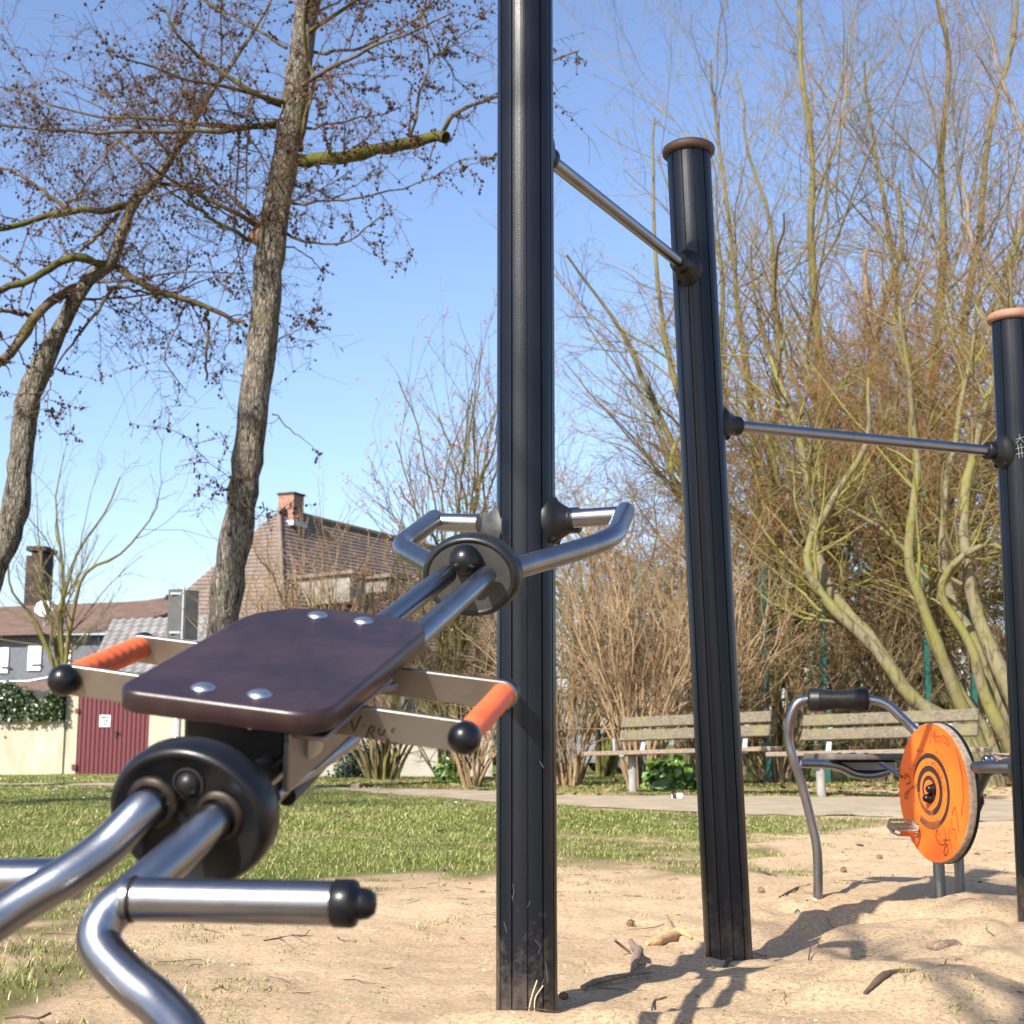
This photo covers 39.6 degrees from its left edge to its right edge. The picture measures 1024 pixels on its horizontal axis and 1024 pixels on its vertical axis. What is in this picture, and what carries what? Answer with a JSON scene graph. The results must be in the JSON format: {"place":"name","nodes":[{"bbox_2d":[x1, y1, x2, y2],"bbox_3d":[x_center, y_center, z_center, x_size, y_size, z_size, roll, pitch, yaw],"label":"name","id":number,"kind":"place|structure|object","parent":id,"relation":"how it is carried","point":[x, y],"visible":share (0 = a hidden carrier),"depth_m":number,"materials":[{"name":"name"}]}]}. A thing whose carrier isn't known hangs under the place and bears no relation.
{"place":"outdoors","nodes":[
{"label":"outdoors","id":0,"kind":"place"},
{"bbox_2d":[0,782,1012,820],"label":"path","id":1,"kind":"structure","parent":0,"point":[996,810],"depth_m":12.75,"materials":[{"name":"beige concrete"}]},
{"bbox_2d":[670,793,683,797],"bbox_3d":[1.605,2.769,13.843,0.122,0.070,0.068,2,-9,-14],"label":"crushed can","id":2,"kind":"object","parent":1,"relation":"on","point":[676,795],"visible":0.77,"depth_m":13.82,"materials":[{"name":"white paint"}]},
{"bbox_2d":[766,708,992,796],"bbox_3d":[3.729,2.604,14.486,2.235,1.182,0.591,-7,-11,35],"label":"park bench","id":3,"kind":"object","parent":1,"relation":"on","point":[830,733],"visible":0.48,"depth_m":14.72,"materials":[{"name":"brown wood"}]},
{"bbox_2d":[0,745,1016,1023],"bbox_3d":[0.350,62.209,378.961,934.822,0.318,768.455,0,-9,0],"label":"lawn","id":4,"kind":"structure","parent":0,"point":[18,1005],"depth_m":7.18,"materials":[{"name":"green plant"}]},
{"bbox_2d":[0,680,66,774],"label":"garden wall","id":5,"kind":"structure","parent":4,"relation":"on","point":[32,729],"depth_m":37.43,"materials":[{"name":"cream plaster"},{"name":"leaves"}]},
{"bbox_2d":[0,600,181,691],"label":"slate house","id":6,"kind":"structure","parent":4,"relation":"on","point":[27,665],"depth_m":46.93,"materials":[{"name":"tile"}]},
{"bbox_2d":[0,648,10,672],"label":"window","id":7,"kind":"structure","parent":6,"relation":"in","point":[4,652],"depth_m":46.77,"materials":[{"name":"white paint"}]},
{"bbox_2d":[27,646,41,670],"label":"window","id":8,"kind":"structure","parent":6,"relation":"in","point":[34,652],"depth_m":46.78,"materials":[{"name":"white paint"}]},
{"bbox_2d":[24,546,57,634],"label":"chimney","id":9,"kind":"object","parent":6,"relation":"on","point":[46,554],"visible":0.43,"depth_m":60.37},
{"bbox_2d":[34,601,52,634],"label":"satellite dish","id":10,"kind":"object","parent":6,"relation":"attached to","point":[39,605],"visible":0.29,"depth_m":47.81,"materials":[{"name":"white paint"}]},
{"bbox_2d":[0,398,229,668],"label":"tree","id":11,"kind":"object","parent":4,"relation":"on","point":[61,651],"visible":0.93,"depth_m":44.03,"materials":[{"name":"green plant"}]},
{"bbox_2d":[63,615,208,774],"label":"garage","id":12,"kind":"structure","parent":4,"relation":"on","point":[105,737],"depth_m":37.59,"materials":[{"name":"beige paint"}]},
{"bbox_2d":[71,697,149,774],"bbox_3d":[-10.573,5.860,37.568,1.984,2.189,0.197,0,-9,0],"label":"door","id":13,"kind":"structure","parent":12,"relation":"in","point":[100,750],"depth_m":37.57,"materials":[{"name":"red metal"}]},
{"bbox_2d":[145,594,168,617],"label":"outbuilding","id":14,"kind":"structure","parent":4,"relation":"on","point":[165,597],"depth_m":54.91,"materials":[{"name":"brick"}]},
{"bbox_2d":[0,0,343,591],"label":"larch tree","id":15,"kind":"object","parent":4,"relation":"on","point":[17,493],"visible":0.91,"depth_m":18.46,"materials":[{"name":"brown plant"}]},
{"bbox_2d":[167,587,198,736],"bbox_3d":[-6.970,3.662,29.850,0.641,4.175,0.168,0,-9,0],"label":"road sign","id":16,"kind":"object","parent":4,"relation":"on","point":[178,626],"visible":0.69,"depth_m":30.08,"materials":[{"name":"metal"}]},
{"bbox_2d":[0,775,455,802],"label":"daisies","id":17,"kind":"object","parent":4,"relation":"on","point":[446,801],"visible":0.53,"depth_m":15.42,"materials":[{"name":"white plant"}]},
{"bbox_2d":[0,0,600,637],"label":"larch tree","id":18,"kind":"object","parent":4,"relation":"on","point":[268,236],"visible":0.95,"depth_m":17.54,"materials":[{"name":"brown plant"}]},
{"bbox_2d":[159,470,461,664],"bbox_3d":[-3.421,2.001,25.013,5.156,5.523,4.474,0,-9,0],"label":"bare shrub","id":19,"kind":"object","parent":4,"relation":"on","point":[282,590],"visible":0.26,"depth_m":24.88,"materials":[{"name":"brown plant"}]},
{"bbox_2d":[154,492,496,712],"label":"brown house","id":20,"kind":"structure","parent":4,"relation":"on","point":[283,523],"depth_m":52.13,"materials":[{"name":"tile"}]},
{"bbox_2d":[403,697,425,712],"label":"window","id":21,"kind":"structure","parent":20,"relation":"in","point":[409,706],"depth_m":50.93,"materials":[{"name":"grey glass"}]},
{"bbox_2d":[325,739,401,778],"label":"ivy bush","id":22,"kind":"object","parent":4,"relation":"on","point":[350,767],"visible":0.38,"depth_m":26.29,"materials":[{"name":"plant"}]},
{"bbox_2d":[239,472,495,779],"bbox_3d":[-1.852,1.995,23.037,4.252,4.847,5.182,-6,-11,34],"label":"budding shrub","id":23,"kind":"object","parent":4,"relation":"on","point":[384,761],"visible":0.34,"depth_m":22.53,"materials":[{"name":"brown plant"}]},
{"bbox_2d":[320,731,492,776],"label":"garden wall","id":24,"kind":"structure","parent":4,"relation":"on","point":[412,768],"depth_m":30.53,"materials":[{"name":"white paint"}]},
{"bbox_2d":[350,567,496,779],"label":"bare shrub","id":25,"kind":"object","parent":4,"relation":"on","point":[453,668],"visible":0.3,"depth_m":21.51,"materials":[{"name":"brown plant"}]},
{"bbox_2d":[432,749,458,783],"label":"leafy plant","id":26,"kind":"object","parent":4,"relation":"on","point":[450,778],"visible":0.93,"depth_m":19.64,"materials":[{"name":"green plant"}]},
{"bbox_2d":[296,282,601,778],"bbox_3d":[-1.125,-0.091,25.231,5.448,9.780,7.113,0,-9,0],"label":"budding tree","id":27,"kind":"object","parent":4,"relation":"on","point":[476,484],"visible":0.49,"depth_m":24.61,"materials":[{"name":"brown plant"}]},
{"bbox_2d":[415,664,495,786],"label":"bare shrub","id":28,"kind":"object","parent":4,"relation":"on","point":[478,776],"visible":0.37,"depth_m":18.22,"materials":[{"name":"brown plant"}]},
{"bbox_2d":[489,723,495,764],"bbox_3d":[-0.265,5.812,35.505,1.720,1.497,4.085,1,-9,-4],"label":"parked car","id":29,"kind":"object","parent":4,"relation":"on","point":[494,759],"depth_m":33.53,"materials":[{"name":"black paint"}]},
{"bbox_2d":[6,779,1011,900],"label":"leaf litter","id":30,"kind":"object","parent":4,"relation":"on","point":[925,878],"visible":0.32,"depth_m":17.41,"materials":[{"name":"brown plant"}]},
{"bbox_2d":[424,447,737,777],"bbox_3d":[2.133,3.596,30.443,8.747,10.619,9.175,3,-10,-16],"label":"bare shrub","id":31,"kind":"object","parent":4,"relation":"on","point":[609,764],"visible":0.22,"depth_m":29.54,"materials":[{"name":"brown plant"}]},
{"bbox_2d":[436,465,757,785],"bbox_3d":[1.008,1.658,18.658,4.244,4.056,5.382,0,-9,0],"label":"bare shrub","id":32,"kind":"object","parent":4,"relation":"on","point":[563,776],"visible":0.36,"depth_m":18.79,"materials":[{"name":"brown plant"}]},
{"bbox_2d":[556,716,646,773],"bbox_3d":[1.415,6.214,37.987,4.085,1.497,1.720,3,-10,-20],"label":"parked car","id":33,"kind":"object","parent":4,"relation":"on","point":[618,769],"visible":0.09,"depth_m":37.35,"materials":[{"name":"silver metal"}]},
{"bbox_2d":[555,491,781,787],"bbox_3d":[1.799,1.706,18.257,3.529,3.805,3.549,0,-9,0],"label":"bare shrub","id":34,"kind":"object","parent":4,"relation":"on","point":[631,708],"visible":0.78,"depth_m":17.73,"materials":[{"name":"brown plant"}]},
{"bbox_2d":[640,754,696,789],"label":"leafy plant","id":35,"kind":"object","parent":4,"relation":"on","point":[659,773],"visible":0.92,"depth_m":16.89,"materials":[{"name":"green plant"}]},
{"bbox_2d":[583,711,781,791],"bbox_3d":[1.877,2.796,15.672,2.238,1.188,0.591,-7,-11,35],"label":"park bench","id":36,"kind":"object","parent":4,"relation":"on","point":[644,735],"visible":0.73,"depth_m":15.93,"materials":[{"name":"brown wood"}]},
{"bbox_2d":[472,81,900,543],"bbox_3d":[3.431,-1.971,26.037,7.441,13.945,6.039,-4,-10,23],"label":"tall tree","id":37,"kind":"object","parent":4,"relation":"on","point":[642,375],"visible":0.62,"depth_m":26.04,"materials":[{"name":"brown plant"}]},
{"bbox_2d":[389,238,998,780],"bbox_3d":[3.347,1.897,22.954,10.794,12.493,10.291,0,-9,0],"label":"tangled tree","id":38,"kind":"object","parent":4,"relation":"on","point":[771,618],"visible":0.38,"depth_m":22.12,"materials":[{"name":"brown plant"}]},
{"bbox_2d":[559,491,830,775],"bbox_3d":[2.286,1.809,19.448,3.726,3.995,3.705,5,-11,-30],"label":"bare shrub","id":39,"kind":"object","parent":4,"relation":"on","point":[741,683],"visible":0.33,"depth_m":19.17,"materials":[{"name":"brown plant"}]},
{"bbox_2d":[473,344,1004,775],"bbox_3d":[10.928,1.965,40.035,24.994,11.056,17.262,0,-9,0],"label":"wood","id":40,"kind":"object","parent":4,"relation":"on","point":[677,745],"visible":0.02,"depth_m":38.39,"materials":[{"name":"brown plant"}]},
{"bbox_2d":[644,539,910,782],"bbox_3d":[3.757,2.207,20.391,3.574,3.518,3.478,-9,-13,43],"label":"bare shrub","id":41,"kind":"object","parent":4,"relation":"on","point":[782,774],"visible":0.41,"depth_m":20.06,"materials":[{"name":"brown plant"}]},
{"bbox_2d":[554,37,1023,749],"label":"tangled tree","id":42,"kind":"object","parent":4,"relation":"on","point":[890,355],"visible":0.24,"depth_m":23.27,"materials":[{"name":"brown plant"}]},
{"bbox_2d":[554,0,1023,758],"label":"tall tree","id":43,"kind":"object","parent":4,"relation":"on","point":[748,156],"visible":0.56,"depth_m":29.41,"materials":[{"name":"brown plant"}]},
{"bbox_2d":[580,0,1023,777],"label":"tall tree","id":44,"kind":"object","parent":4,"relation":"on","point":[804,94],"visible":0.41,"depth_m":27.94,"materials":[{"name":"brown plant"}]},
{"bbox_2d":[637,253,992,780],"bbox_3d":[4.751,0.211,22.844,5.414,8.522,3.552,4,-10,-23],"label":"tree","id":45,"kind":"object","parent":4,"relation":"on","point":[806,748],"visible":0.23,"depth_m":22.03,"materials":[{"name":"brown plant"}]},
{"bbox_2d":[633,271,998,787],"bbox_3d":[4.129,0.098,19.478,4.782,7.647,3.258,0,-9,0],"label":"mossy tree","id":46,"kind":"object","parent":4,"relation":"on","point":[828,595],"visible":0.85,"depth_m":19.07,"materials":[{"name":"green plant"}]},
{"bbox_2d":[635,563,1006,782],"bbox_3d":[4.891,2.462,20.065,6.256,3.500,0.070,0,-9,0],"label":"court fence","id":47,"kind":"object","parent":4,"relation":"on","point":[927,680],"visible":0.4,"depth_m":20.09,"materials":[{"name":"green metal"}]},
{"bbox_2d":[640,0,1023,707],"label":"tall tree","id":48,"kind":"object","parent":4,"relation":"on","point":[940,132],"visible":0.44,"depth_m":30.61,"materials":[{"name":"brown plant"}]},
{"bbox_2d":[657,155,1023,782],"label":"tangled tree","id":49,"kind":"object","parent":4,"relation":"on","point":[930,541],"visible":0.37,"depth_m":22.31,"materials":[{"name":"brown plant"}]},
{"bbox_2d":[729,199,1002,779],"bbox_3d":[6.764,-0.173,24.317,7.494,9.912,3.635,4,-10,-26],"label":"forked tree","id":50,"kind":"object","parent":4,"relation":"on","point":[881,402],"visible":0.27,"depth_m":24.74,"materials":[{"name":"brown plant"}]},
{"bbox_2d":[768,564,968,781],"bbox_3d":[5.361,2.374,20.872,3.396,3.342,3.304,5,-11,-31],"label":"bare shrub","id":51,"kind":"object","parent":4,"relation":"on","point":[868,744],"visible":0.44,"depth_m":20.55,"materials":[{"name":"brown plant"}]},
{"bbox_2d":[755,169,1023,728],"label":"tangled tree","id":52,"kind":"object","parent":4,"relation":"on","point":[977,396],"visible":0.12,"depth_m":25.09,"materials":[{"name":"brown plant"}]},
{"bbox_2d":[778,188,1015,786],"bbox_3d":[5.493,-0.221,19.373,3.136,8.228,2.635,-4,-10,24],"label":"mossy tree","id":53,"kind":"object","parent":4,"relation":"on","point":[959,697],"visible":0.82,"depth_m":18.73,"materials":[{"name":"green plant"}]},
{"bbox_2d":[818,288,1009,757],"bbox_3d":[6.092,0.233,19.373,3.006,7.316,3.452,2,-9,-13],"label":"mossy tree","id":54,"kind":"object","parent":4,"relation":"on","point":[994,706],"visible":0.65,"depth_m":18.71,"materials":[{"name":"green plant"}]},
{"bbox_2d":[870,533,1010,782],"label":"bare shrub","id":55,"kind":"object","parent":4,"relation":"on","point":[959,662],"visible":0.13,"depth_m":20.87,"materials":[{"name":"brown plant"}]},
{"bbox_2d":[860,203,1023,708],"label":"mossy tree","id":56,"kind":"object","parent":4,"relation":"on","point":[995,659],"visible":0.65,"depth_m":18.54,"materials":[{"name":"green plant"}]},
{"bbox_2d":[0,782,1023,1023],"bbox_3d":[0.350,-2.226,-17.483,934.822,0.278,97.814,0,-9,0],"label":"sand","id":57,"kind":"structure","parent":0,"point":[898,920],"depth_m":3.78,"materials":[{"name":"sand"}]},
{"bbox_2d":[5,1012,50,1019],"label":"twig","id":58,"kind":"object","parent":57,"relation":"on","point":[28,1017],"visible":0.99,"depth_m":2.86,"materials":[{"name":"brown wood"}]},
{"bbox_2d":[263,930,311,940],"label":"twig","id":59,"kind":"object","parent":57,"relation":"on","point":[290,935],"visible":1,"depth_m":4.02,"materials":[{"name":"brown wood"}]},
{"bbox_2d":[0,497,634,1023],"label":"sliding seat trainer","id":60,"kind":"object","parent":57,"relation":"on","point":[274,709],"visible":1,"depth_m":1.55,"materials":[{"name":"metal"}]},
{"bbox_2d":[0,827,1014,1023],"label":"fine twigs","id":61,"kind":"object","parent":57,"relation":"on","point":[557,891],"visible":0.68,"depth_m":4.09,"materials":[{"name":"brown wood"}]},
{"bbox_2d":[31,820,1021,1023],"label":"sand debris","id":62,"kind":"object","parent":57,"relation":"on","point":[582,947],"visible":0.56,"depth_m":3.89,"materials":[{"name":"brown wood"}]},
{"bbox_2d":[496,0,557,1012],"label":"fitness post","id":63,"kind":"object","parent":57,"relation":"on","point":[526,870],"visible":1,"depth_m":3.01,"materials":[{"name":"black metal"}]},
{"bbox_2d":[553,138,702,286],"bbox_3d":[0.277,-0.757,3.637,0.088,0.121,0.964,-5,-10,28],"label":"pull up bar","id":64,"kind":"object","parent":63,"relation":"attached to","point":[686,266],"visible":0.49,"depth_m":3.70,"materials":[{"name":"silver metal"}]},
{"bbox_2d":[57,850,1011,1022],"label":"pale chips","id":65,"kind":"object","parent":57,"relation":"on","point":[594,953],"visible":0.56,"depth_m":3.66,"materials":[{"name":"beige wood"}]},
{"bbox_2d":[528,980,542,1010],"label":"dry stalks","id":66,"kind":"object","parent":57,"relation":"on","point":[535,996],"visible":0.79,"depth_m":2.83,"materials":[{"name":"plant"}]},
{"bbox_2d":[559,991,568,999],"bbox_3d":[0.113,1.049,3.080,0.023,0.023,0.023,0,-9,0],"label":"larch cone","id":67,"kind":"object","parent":57,"relation":"on","point":[564,995],"visible":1,"depth_m":3.08,"materials":[{"name":"brown plant"}]},
{"bbox_2d":[580,972,652,989],"bbox_3d":[0.255,1.067,3.268,0.045,0.026,0.310,-7,-12,38],"label":"stick","id":68,"kind":"object","parent":57,"relation":"on","point":[598,980],"visible":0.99,"depth_m":3.21,"materials":[{"name":"brown wood"}]},
{"bbox_2d":[613,938,642,971],"bbox_3d":[0.299,1.116,3.607,0.073,0.042,0.472,0,-9,0],"label":"stick","id":69,"kind":"object","parent":57,"relation":"on","point":[637,950],"visible":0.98,"depth_m":3.54,"materials":[{"name":"brown wood"}]},
{"bbox_2d":[651,996,666,1010],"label":"twig","id":70,"kind":"object","parent":57,"relation":"on","point":[654,1000],"visible":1,"depth_m":3.02,"materials":[{"name":"wood"}]},
{"bbox_2d":[645,927,692,945],"bbox_3d":[0.451,1.212,4.031,0.084,0.049,0.335,-3,-10,17],"label":"wood chunk","id":71,"kind":"object","parent":57,"relation":"on","point":[674,934],"visible":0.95,"depth_m":4.05,"materials":[{"name":"beige wood"}]},
{"bbox_2d":[666,915,674,928],"bbox_3d":[0.488,1.240,4.272,0.032,0.041,0.190,0,-9,0],"label":"stick","id":72,"kind":"object","parent":57,"relation":"on","point":[670,922],"visible":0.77,"depth_m":4.27,"materials":[{"name":"brown wood"}]},
{"bbox_2d":[662,137,752,960],"bbox_3d":[0.536,0.173,3.930,0.207,2.521,0.154,-5,-11,30],"label":"fitness post","id":73,"kind":"object","parent":57,"relation":"on","point":[721,817],"visible":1,"depth_m":3.89,"materials":[{"name":"black metal"}]},
{"bbox_2d":[711,956,732,968],"bbox_3d":[0.525,1.137,3.550,0.018,0.042,0.238,-3,-10,18],"label":"stick","id":74,"kind":"object","parent":57,"relation":"on","point":[727,961],"visible":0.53,"depth_m":3.62,"materials":[{"name":"wood"}]},
{"bbox_2d":[778,884,809,897],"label":"twig","id":75,"kind":"object","parent":57,"relation":"on","point":[791,890],"visible":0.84,"depth_m":5.14,"materials":[{"name":"brown wood"}]},
{"bbox_2d":[808,941,821,960],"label":"twig","id":76,"kind":"object","parent":57,"relation":"on","point":[811,947],"visible":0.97,"depth_m":3.72,"materials":[{"name":"brown wood"}]},
{"bbox_2d":[863,968,915,994],"bbox_3d":[0.776,0.978,2.978,0.195,0.035,0.043,9,-13,-43],"label":"stick","id":77,"kind":"object","parent":57,"relation":"on","point":[881,977],"visible":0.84,"depth_m":2.95,"materials":[{"name":"wood"}]},
{"bbox_2d":[784,688,1011,899],"bbox_3d":[1.465,1.030,4.890,0.631,0.860,1.304,5,-10,-28],"label":"pedal trainer","id":78,"kind":"object","parent":57,"relation":"on","point":[943,776],"visible":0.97,"depth_m":4.93,"materials":[{"name":"orange metal"}]},
{"bbox_2d":[818,0,1023,607],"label":"tall tree","id":79,"kind":"object","parent":57,"relation":"on","point":[1021,129],"visible":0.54,"depth_m":23.25,"materials":[{"name":"brown plant"}]},
{"bbox_2d":[926,939,962,950],"bbox_3d":[1.162,1.163,3.813,0.125,0.037,0.046,6,-11,-34],"label":"bark piece","id":80,"kind":"object","parent":57,"relation":"on","point":[938,945],"visible":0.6,"depth_m":3.79,"materials":[{"name":"brown wood"}]},
{"bbox_2d":[986,307,1023,921],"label":"fitness post","id":81,"kind":"object","parent":57,"relation":"on","point":[1006,325],"visible":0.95,"depth_m":4.31,"materials":[{"name":"black metal"}]},
{"bbox_2d":[724,406,1017,469],"bbox_3d":[1.048,-0.216,4.195,1.036,0.121,0.088,3,-10,-20],"label":"pull up bar","id":82,"kind":"object","parent":81,"relation":"attached to","point":[999,451],"visible":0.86,"depth_m":4.20,"materials":[{"name":"silver metal"}]},
{"bbox_2d":[0,0,1023,744],"label":"sky","id":83,"kind":"structure","parent":0,"point":[454,246],"materials":[{"name":"blue"}]},
{"bbox_2d":[626,919,635,926],"bbox_3d":[0.364,1.258,4.352,0.031,0.030,0.030,0,-9,0],"label":"larch cone","id":84,"kind":"object","parent":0,"point":[630,922],"visible":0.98,"depth_m":4.35,"materials":[{"name":"brown plant"}]},
{"bbox_2d":[757,886,764,892],"bbox_3d":[0.898,1.365,5.131,0.030,0.030,0.030,0,-9,0],"label":"larch cone","id":85,"kind":"object","parent":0,"point":[760,889],"visible":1,"depth_m":5.12,"materials":[{"name":"brown plant"}]},
{"bbox_2d":[840,867,847,872],"bbox_3d":[1.427,1.539,6.122,0.032,0.033,0.031,8,-12,-41],"label":"larch cone","id":86,"kind":"object","parent":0,"point":[843,869],"visible":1,"depth_m":6.12,"materials":[{"name":"brown plant"}]}
]}

